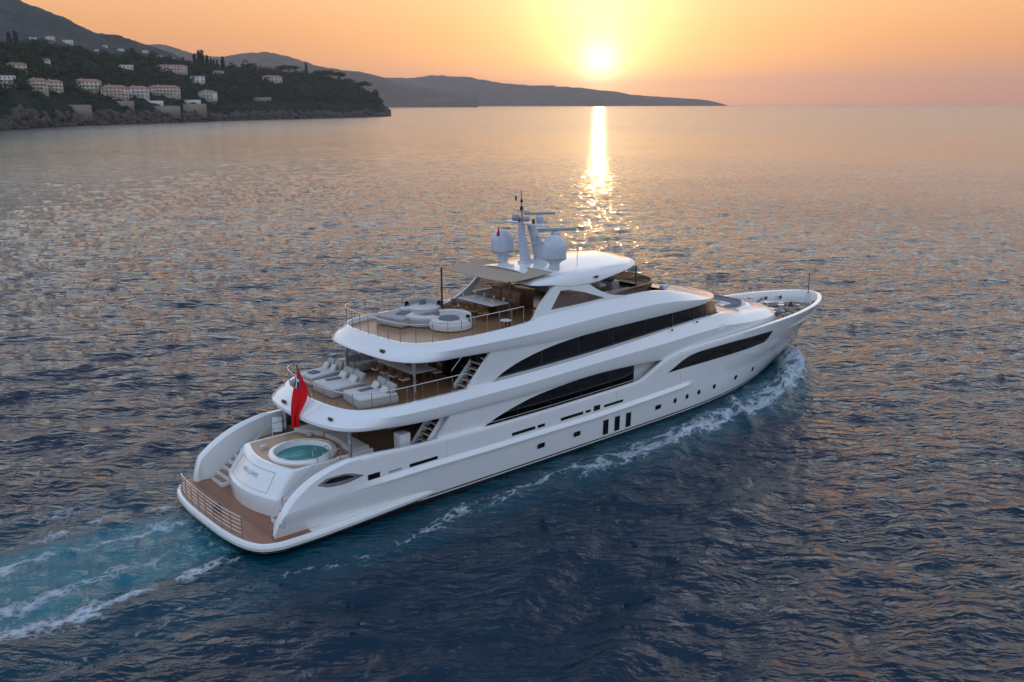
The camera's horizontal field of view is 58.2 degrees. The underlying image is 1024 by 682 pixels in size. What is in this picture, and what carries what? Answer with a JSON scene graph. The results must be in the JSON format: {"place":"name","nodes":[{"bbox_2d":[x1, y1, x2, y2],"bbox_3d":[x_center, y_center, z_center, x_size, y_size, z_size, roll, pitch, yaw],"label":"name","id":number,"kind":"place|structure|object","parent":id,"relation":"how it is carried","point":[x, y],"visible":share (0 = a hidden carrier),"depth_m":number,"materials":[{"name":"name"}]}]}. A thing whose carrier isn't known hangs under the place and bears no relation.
{"place":"outdoors","nodes":[
{"label":"outdoors","id":0,"kind":"place"},
{"bbox_2d":[0,0,188,61],"bbox_3d":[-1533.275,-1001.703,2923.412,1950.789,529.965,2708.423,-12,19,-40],"label":"mountain","id":1,"kind":"structure","parent":0,"point":[23,20],"depth_m":2570.68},
{"bbox_2d":[45,36,54,40],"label":"villa","id":2,"kind":"object","parent":1,"relation":"on","point":[50,37],"visible":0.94,"depth_m":2465.60,"materials":[{"name":"beige paint"}]},
{"bbox_2d":[63,40,73,45],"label":"villa","id":3,"kind":"object","parent":1,"relation":"on","point":[69,42],"visible":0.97,"depth_m":2499.18,"materials":[{"name":"white paint"}]},
{"bbox_2d":[0,46,390,128],"bbox_3d":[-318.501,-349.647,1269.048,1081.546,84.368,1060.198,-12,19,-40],"label":"headland ground","id":4,"kind":"structure","parent":0,"point":[15,98],"depth_m":1064.98,"materials":[{"name":"green plant"}]},
{"bbox_2d":[0,75,16,88],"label":"villa","id":5,"kind":"object","parent":4,"relation":"on","point":[5,79],"visible":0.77,"depth_m":792.28,"materials":[{"name":"white paint"}]},
{"bbox_2d":[6,31,11,43],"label":"cypress tree","id":6,"kind":"object","parent":4,"relation":"on","point":[8,36],"visible":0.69,"depth_m":956.33,"materials":[{"name":"green plant"}]},
{"bbox_2d":[12,30,19,44],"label":"cypress tree","id":7,"kind":"object","parent":4,"relation":"on","point":[15,36],"visible":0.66,"depth_m":972.11,"materials":[{"name":"green plant"}]},
{"bbox_2d":[6,62,27,73],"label":"villa","id":8,"kind":"object","parent":4,"relation":"on","point":[19,65],"visible":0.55,"depth_m":875.29,"materials":[{"name":"beige paint"}]},
{"bbox_2d":[27,77,48,95],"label":"villa","id":9,"kind":"object","parent":4,"relation":"on","point":[38,83],"visible":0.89,"depth_m":839.23,"materials":[{"name":"beige paint"}]},
{"bbox_2d":[42,58,50,63],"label":"villa","id":10,"kind":"object","parent":4,"relation":"on","point":[47,60],"visible":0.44,"depth_m":976.84,"materials":[{"name":"beige paint"}]},
{"bbox_2d":[47,79,63,93],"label":"villa","id":11,"kind":"object","parent":4,"relation":"on","point":[56,85],"visible":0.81,"depth_m":884.97,"materials":[{"name":"beige paint"}]},
{"bbox_2d":[69,105,92,118],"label":"terrace wall","id":12,"kind":"structure","parent":4,"relation":"on","point":[86,110],"depth_m":861.22,"materials":[{"name":"beige stone"}]},
{"bbox_2d":[72,78,101,92],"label":"villa","id":13,"kind":"object","parent":4,"relation":"on","point":[93,85],"visible":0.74,"depth_m":965.03,"materials":[{"name":"beige paint"}]},
{"bbox_2d":[99,49,109,56],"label":"pine tree","id":14,"kind":"object","parent":4,"relation":"on","point":[104,52],"visible":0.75,"depth_m":1161.97,"materials":[{"name":"green plant"}]},
{"bbox_2d":[100,85,128,100],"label":"villa","id":15,"kind":"object","parent":4,"relation":"on","point":[119,91],"visible":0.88,"depth_m":964.36,"materials":[{"name":"beige paint"}]},
{"bbox_2d":[117,101,134,110],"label":"terrace wall","id":16,"kind":"structure","parent":4,"relation":"on","point":[130,104],"depth_m":940.54,"materials":[{"name":"beige stone"}]},
{"bbox_2d":[119,65,133,69],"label":"villa","id":17,"kind":"object","parent":4,"relation":"on","point":[127,66],"visible":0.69,"depth_m":1151.04,"materials":[{"name":"white paint"}]},
{"bbox_2d":[128,85,149,100],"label":"villa","id":18,"kind":"object","parent":4,"relation":"on","point":[140,91],"visible":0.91,"depth_m":992.94,"materials":[{"name":"white paint"}]},
{"bbox_2d":[149,101,163,105],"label":"terrace wall","id":19,"kind":"structure","parent":4,"relation":"on","point":[159,103],"depth_m":1000.71,"materials":[{"name":"white paint"}]},
{"bbox_2d":[148,84,180,99],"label":"villa","id":20,"kind":"object","parent":4,"relation":"on","point":[170,91],"visible":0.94,"depth_m":1039.26,"materials":[{"name":"beige paint"}]},
{"bbox_2d":[154,106,180,118],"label":"terrace wall","id":21,"kind":"structure","parent":4,"relation":"on","point":[175,111],"depth_m":988.40,"materials":[{"name":"beige stone"}]},
{"bbox_2d":[155,64,187,74],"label":"villa","id":22,"kind":"object","parent":4,"relation":"on","point":[179,69],"visible":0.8,"depth_m":1204.83,"materials":[{"name":"beige paint"}]},
{"bbox_2d":[0,37,384,117],"bbox_3d":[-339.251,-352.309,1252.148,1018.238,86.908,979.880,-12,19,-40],"label":"headland wood","id":23,"kind":"object","parent":4,"relation":"on","point":[22,50],"visible":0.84,"depth_m":1144.24,"materials":[{"name":"green plant"}]},
{"bbox_2d":[184,100,200,103],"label":"terrace wall","id":24,"kind":"structure","parent":4,"relation":"on","point":[191,101],"depth_m":1056.15,"materials":[{"name":"white paint"}]},
{"bbox_2d":[192,53,196,62],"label":"cypress tree","id":25,"kind":"object","parent":4,"relation":"on","point":[194,60],"visible":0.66,"depth_m":1348.73,"materials":[{"name":"green plant"}]},
{"bbox_2d":[0,104,389,129],"bbox_3d":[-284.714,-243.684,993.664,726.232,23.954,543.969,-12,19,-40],"label":"shore rocks","id":26,"kind":"object","parent":4,"relation":"on","point":[19,113],"visible":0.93,"depth_m":929.82,"materials":[{"name":"grey stone"}]},
{"bbox_2d":[183,104,206,118],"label":"terrace wall","id":27,"kind":"structure","parent":4,"relation":"on","point":[201,110],"depth_m":1032.55,"materials":[{"name":"beige stone"}]},
{"bbox_2d":[190,76,204,84],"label":"villa","id":28,"kind":"object","parent":4,"relation":"on","point":[200,80],"visible":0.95,"depth_m":1192.03,"materials":[{"name":"white paint"}]},
{"bbox_2d":[196,50,200,62],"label":"cypress tree","id":29,"kind":"object","parent":4,"relation":"on","point":[198,57],"visible":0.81,"depth_m":1358.66,"materials":[{"name":"green plant"}]},
{"bbox_2d":[199,49,204,64],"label":"cypress tree","id":30,"kind":"object","parent":4,"relation":"on","point":[202,58],"visible":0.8,"depth_m":1364.56,"materials":[{"name":"green plant"}]},
{"bbox_2d":[198,89,217,103],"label":"villa","id":31,"kind":"object","parent":4,"relation":"on","point":[207,95],"visible":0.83,"depth_m":1130.66,"materials":[{"name":"beige paint"}]},
{"bbox_2d":[220,56,225,69],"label":"cypress tree","id":32,"kind":"object","parent":4,"relation":"on","point":[222,62],"visible":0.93,"depth_m":1412.59,"materials":[{"name":"green plant"}]},
{"bbox_2d":[239,60,255,69],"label":"pine tree","id":33,"kind":"object","parent":4,"relation":"on","point":[249,65],"visible":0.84,"depth_m":1457.84,"materials":[{"name":"green plant"}]},
{"bbox_2d":[254,97,270,100],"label":"terrace wall","id":34,"kind":"structure","parent":4,"relation":"on","point":[262,98],"depth_m":1231.34,"materials":[{"name":"beige stone"}]},
{"bbox_2d":[262,75,281,83],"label":"villa","id":35,"kind":"object","parent":4,"relation":"on","point":[276,79],"visible":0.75,"depth_m":1404.44,"materials":[{"name":"beige paint"}]},
{"bbox_2d":[274,64,298,73],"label":"umbrella pine","id":36,"kind":"object","parent":4,"relation":"on","point":[284,67],"visible":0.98,"depth_m":1556.93,"materials":[{"name":"green plant"}]},
{"bbox_2d":[313,70,328,74],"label":"umbrella pine","id":37,"kind":"object","parent":4,"relation":"on","point":[322,71],"visible":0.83,"depth_m":1638.81,"materials":[{"name":"green plant"}]},
{"bbox_2d":[323,69,336,75],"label":"umbrella pine","id":38,"kind":"object","parent":4,"relation":"on","point":[330,72],"visible":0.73,"depth_m":1659.40,"materials":[{"name":"green plant"}]},
{"bbox_2d":[332,71,345,78],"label":"umbrella pine","id":39,"kind":"object","parent":4,"relation":"on","point":[339,74],"visible":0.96,"depth_m":1689.15,"materials":[{"name":"green plant"}]},
{"bbox_2d":[356,81,372,89],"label":"umbrella pine","id":40,"kind":"object","parent":4,"relation":"on","point":[365,83],"visible":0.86,"depth_m":1773.64,"materials":[{"name":"green plant"}]},
{"bbox_2d":[370,89,378,96],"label":"pine tree","id":41,"kind":"object","parent":4,"relation":"on","point":[375,92],"visible":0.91,"depth_m":1819.32,"materials":[{"name":"green plant"}]},
{"bbox_2d":[272,417,282,435],"bbox_3d":[-12.114,4.504,47.487,0.544,1.022,0.718,-3,15,-11],"label":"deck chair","id":42,"kind":"object","parent":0,"point":[277,427],"visible":0.88,"depth_m":47.61,"materials":[{"name":"white fabric"}]},
{"bbox_2d":[282,414,303,430],"bbox_3d":[-11.573,4.199,48.244,1.299,1.204,1.624,-12,19,-40],"label":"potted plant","id":43,"kind":"object","parent":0,"point":[289,425],"visible":0.38,"depth_m":47.97,"materials":[{"name":"plant"}]},
{"bbox_2d":[299,420,307,425],"bbox_3d":[-11.105,4.190,48.717,1.073,0.986,1.219,8,17,30],"label":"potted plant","id":44,"kind":"object","parent":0,"point":[301,424],"visible":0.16,"depth_m":48.53,"materials":[{"name":"plant"}]},
{"bbox_2d":[150,44,477,106],"bbox_3d":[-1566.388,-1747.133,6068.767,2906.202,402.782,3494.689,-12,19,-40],"label":"inland hills","id":45,"kind":"structure","parent":0,"point":[395,94],"depth_m":5599.24,"materials":[{"name":"green plant"}]},
{"bbox_2d":[0,105,1023,681],"bbox_3d":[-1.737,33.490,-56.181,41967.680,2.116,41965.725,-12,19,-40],"label":"sea","id":46,"kind":"structure","parent":0,"point":[832,491],"depth_m":59.58,"materials":[{"name":"liquid"}]},
{"bbox_2d":[177,190,821,553],"bbox_3d":[4.957,-1.906,56.947,51.120,15.451,9.720,-12,19,-40],"label":"motor yacht","id":47,"kind":"object","parent":46,"relation":"on","point":[575,361],"visible":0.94,"depth_m":48.24,"materials":[{"name":"paint"}]},
{"bbox_2d":[213,503,220,510],"bbox_3d":[-13.679,7.717,42.702,0.390,0.243,0.390,-12,19,-40],"label":"bollard","id":48,"kind":"object","parent":47,"relation":"on","point":[215,508],"visible":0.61,"depth_m":42.58,"materials":[{"name":"grey metal"}]},
{"bbox_2d":[260,444,268,448],"bbox_3d":[-12.092,5.155,44.866,0.380,0.150,0.260,-12,19,-40],"label":"folded towel","id":49,"kind":"object","parent":47,"relation":"on","point":[264,446],"visible":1,"depth_m":44.80,"materials":[{"name":"white fabric"}]},
{"bbox_2d":[291,371,307,427],"bbox_3d":[-10.192,2.705,43.813,0.894,2.720,0.772,-12,19,-40],"label":"ensign flag","id":50,"kind":"object","parent":47,"relation":"hanging from","point":[299,396],"visible":1,"depth_m":43.77,"materials":[{"name":"red fabric"}]},
{"bbox_2d":[300,357,344,385],"bbox_3d":[-9.934,1.582,48.050,1.300,0.950,2.200,13,19,41],"label":"daybed","id":51,"kind":"object","parent":47,"relation":"on","point":[331,367],"visible":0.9,"depth_m":47.89,"materials":[{"name":"white fabric"}]},
{"bbox_2d":[313,366,367,397],"bbox_3d":[-8.665,2.035,46.293,2.100,0.950,1.900,-12,19,-40],"label":"daybed","id":52,"kind":"object","parent":47,"relation":"on","point":[347,377],"visible":0.98,"depth_m":46.05,"materials":[{"name":"white fabric"}]},
{"bbox_2d":[345,353,386,370],"bbox_3d":[-7.871,1.047,50.180,2.420,0.822,0.960,-12,19,-40],"label":"sofa","id":53,"kind":"object","parent":47,"relation":"on","point":[360,361],"visible":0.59,"depth_m":49.78,"materials":[{"name":"grey fabric"}]},
{"bbox_2d":[343,376,398,409],"bbox_3d":[-6.859,2.470,44.607,2.100,0.950,1.900,-9,17,-32],"label":"daybed","id":54,"kind":"object","parent":47,"relation":"on","point":[363,401],"visible":0.94,"depth_m":44.25,"materials":[{"name":"white fabric"}]},
{"bbox_2d":[370,360,382,376],"bbox_3d":[-7.164,1.457,48.616,0.501,0.909,0.495,-12,19,-40],"label":"dining chair","id":55,"kind":"object","parent":47,"relation":"on","point":[373,366],"visible":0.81,"depth_m":48.43,"materials":[{"name":"brown wood"}]},
{"bbox_2d":[379,364,390,379],"bbox_3d":[-6.614,1.613,48.014,0.501,0.909,0.495,-12,19,-40],"label":"dining chair","id":56,"kind":"object","parent":47,"relation":"on","point":[383,370],"visible":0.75,"depth_m":47.84,"materials":[{"name":"brown wood"}]},
{"bbox_2d":[388,367,400,383],"bbox_3d":[-6.058,1.770,47.404,0.501,0.909,0.495,-12,19,-40],"label":"dining chair","id":57,"kind":"object","parent":47,"relation":"on","point":[392,373],"visible":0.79,"depth_m":47.22,"materials":[{"name":"brown wood"}]},
{"bbox_2d":[385,426,403,429],"bbox_3d":[-7.051,3.967,49.710,1.010,0.822,3.220,-12,19,-40],"label":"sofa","id":58,"kind":"object","parent":47,"relation":"on","point":[392,428],"visible":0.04,"depth_m":48.52,"materials":[{"name":"grey fabric"}]},
{"bbox_2d":[376,306,424,327],"bbox_3d":[-5.974,-1.326,49.535,1.900,0.670,2.000,10,18,35],"label":"sunbed","id":59,"kind":"object","parent":47,"relation":"on","point":[398,315],"visible":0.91,"depth_m":49.04,"materials":[{"name":"white fabric"}]},
{"bbox_2d":[397,370,409,388],"bbox_3d":[-5.508,1.925,46.802,0.501,0.909,0.495,-12,19,-40],"label":"dining chair","id":60,"kind":"object","parent":47,"relation":"on","point":[401,377],"visible":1,"depth_m":46.65,"materials":[{"name":"brown wood"}]},
{"bbox_2d":[377,360,435,383],"bbox_3d":[-5.556,1.596,48.396,1.500,0.750,3.300,-12,19,-40],"label":"dining table","id":61,"kind":"object","parent":47,"relation":"on","point":[421,368],"visible":0.56,"depth_m":47.93,"materials":[{"name":"brown wood"}]},
{"bbox_2d":[405,312,438,326],"bbox_3d":[-4.987,-1.117,48.997,2.357,0.495,1.078,8,16,28],"label":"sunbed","id":62,"kind":"object","parent":47,"relation":"on","point":[415,319],"visible":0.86,"depth_m":48.49,"materials":[{"name":"white fabric"}]},
{"bbox_2d":[404,297,441,315],"bbox_3d":[-4.992,-1.917,51.588,2.140,0.750,2.140,-12,19,-40],"label":"curved sofa","id":63,"kind":"object","parent":47,"relation":"on","point":[428,305],"visible":0.84,"depth_m":51.66,"materials":[{"name":"white fabric"}]},
{"bbox_2d":[425,362,432,377],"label":"dining chair","id":64,"kind":"object","parent":47,"relation":"on","point":[430,364],"visible":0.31,"depth_m":48.67,"materials":[{"name":"brown wood"}]},
{"bbox_2d":[430,361,442,379],"bbox_3d":[-3.949,1.581,48.136,0.501,0.909,0.495,-12,19,-40],"label":"dining chair","id":65,"kind":"object","parent":47,"relation":"on","point":[438,368],"visible":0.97,"depth_m":48.12,"materials":[{"name":"brown wood"}]},
{"bbox_2d":[429,309,471,331],"bbox_3d":[-3.241,-1.121,48.499,2.280,0.750,2.280,-12,19,-40],"label":"curved sofa","id":66,"kind":"object","parent":47,"relation":"on","point":[445,315],"visible":0.94,"depth_m":48.02,"materials":[{"name":"white fabric"}]},
{"bbox_2d":[451,298,462,309],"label":"dining chair","id":67,"kind":"object","parent":47,"relation":"on","point":[454,303],"visible":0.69,"depth_m":51.46,"materials":[{"name":"brown wood"}]},
{"bbox_2d":[459,300,468,310],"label":"dining chair","id":68,"kind":"object","parent":47,"relation":"on","point":[463,306],"visible":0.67,"depth_m":50.93,"materials":[{"name":"brown wood"}]},
{"bbox_2d":[469,303,479,318],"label":"dining chair","id":69,"kind":"object","parent":47,"relation":"on","point":[472,308],"visible":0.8,"depth_m":50.34,"materials":[{"name":"brown wood"}]},
{"bbox_2d":[457,294,507,317],"bbox_3d":[-1.600,-1.883,51.453,1.350,0.850,3.000,-12,19,-40],"label":"dining table","id":70,"kind":"object","parent":47,"relation":"on","point":[485,302],"visible":0.65,"depth_m":51.19,"materials":[{"name":"brown wood"}]},
{"bbox_2d":[477,305,488,321],"bbox_3d":[-1.566,-1.535,49.989,0.501,0.909,0.495,-12,19,-40],"label":"dining chair","id":71,"kind":"object","parent":47,"relation":"on","point":[480,309],"visible":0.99,"depth_m":49.83,"materials":[{"name":"brown wood"}]},
{"bbox_2d":[499,297,506,314],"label":"dining chair","id":72,"kind":"object","parent":47,"relation":"on","point":[505,299],"visible":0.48,"depth_m":51.70,"materials":[{"name":"brown wood"}]},
{"bbox_2d":[500,319,510,328],"bbox_3d":[-0.314,-0.883,48.336,0.620,0.470,0.620,-12,19,-40],"label":"side table","id":73,"kind":"object","parent":47,"relation":"on","point":[505,320],"visible":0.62,"depth_m":48.30,"materials":[{"name":"grey metal"}]},
{"bbox_2d":[504,299,515,315],"bbox_3d":[-0.111,-1.856,51.233,0.501,0.909,0.495,-12,19,-40],"label":"dining chair","id":74,"kind":"object","parent":47,"relation":"on","point":[512,302],"visible":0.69,"depth_m":51.22,"materials":[{"name":"brown wood"}]},
{"bbox_2d":[538,286,551,292],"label":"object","id":75,"kind":"object","parent":47,"relation":"on","point":[543,289],"visible":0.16,"depth_m":56.93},
{"bbox_2d":[602,419,608,434],"bbox_3d":[5.397,4.958,52.977,0.520,0.940,0.073,-12,19,-40],"label":"hull window","id":76,"kind":"structure","parent":47,"relation":"in","point":[605,422],"depth_m":52.96,"materials":[{"name":"grey glass"}]},
{"bbox_2d":[604,287,628,293],"bbox_3d":[5.837,-2.682,54.408,2.820,0.822,0.960,-12,19,-40],"label":"sofa","id":77,"kind":"object","parent":47,"relation":"on","point":[613,291],"visible":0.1,"depth_m":54.00,"materials":[{"name":"beige fabric"}]},
{"bbox_2d":[614,415,619,430],"bbox_3d":[6.130,4.796,53.608,0.520,0.940,0.074,-12,19,-40],"label":"hull window","id":78,"kind":"structure","parent":47,"relation":"in","point":[617,419],"depth_m":53.61,"materials":[{"name":"grey glass"}]},
{"bbox_2d":[625,412,630,427],"bbox_3d":[6.862,4.633,54.239,0.520,0.940,0.075,-12,19,-40],"label":"hull window","id":79,"kind":"structure","parent":47,"relation":"in","point":[628,415],"depth_m":54.23,"materials":[{"name":"grey glass"}]},
{"bbox_2d":[668,331,771,372],"bbox_3d":[13.820,0.575,59.725,11.807,0.880,0.245,-14,20,-42],"label":"forward hull window","id":80,"kind":"structure","parent":47,"relation":"in","point":[706,355],"depth_m":59.39,"materials":[{"name":"black glass"}]},
{"bbox_2d":[490,282,535,308],"bbox_3d":[0.019,-2.658,54.040,1.150,1.060,2.800,-12,19,-40],"label":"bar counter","id":81,"kind":"object","parent":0,"point":[521,295],"visible":0.63,"depth_m":53.30,"materials":[{"name":"brown wood"}]},
{"bbox_2d":[21,0,1023,104],"label":"sky","id":82,"kind":"structure","parent":0,"point":[727,52],"materials":[{"name":"orange"}]},
{"bbox_2d":[386,75,726,105],"bbox_3d":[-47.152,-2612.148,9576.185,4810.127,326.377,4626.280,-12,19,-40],"label":"cape","id":83,"kind":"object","parent":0,"point":[487,92],"visible":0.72,"depth_m":8801.19,"materials":[{"name":"grey stone"}]},
{"bbox_2d":[593,281,605,290],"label":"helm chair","id":84,"kind":"object","parent":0,"point":[598,284],"visible":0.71,"depth_m":56.54,"materials":[{"name":"leather"}]},
{"bbox_2d":[591,276,618,291],"bbox_3d":[5.763,-3.616,57.792,0.963,1.040,1.800,-12,19,-40],"label":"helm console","id":85,"kind":"object","parent":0,"point":[611,283],"visible":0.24,"depth_m":57.28,"materials":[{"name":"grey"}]},
{"bbox_2d":[785,306,793,311],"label":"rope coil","id":86,"kind":"object","parent":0,"point":[789,309],"visible":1,"depth_m":70.08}
]}

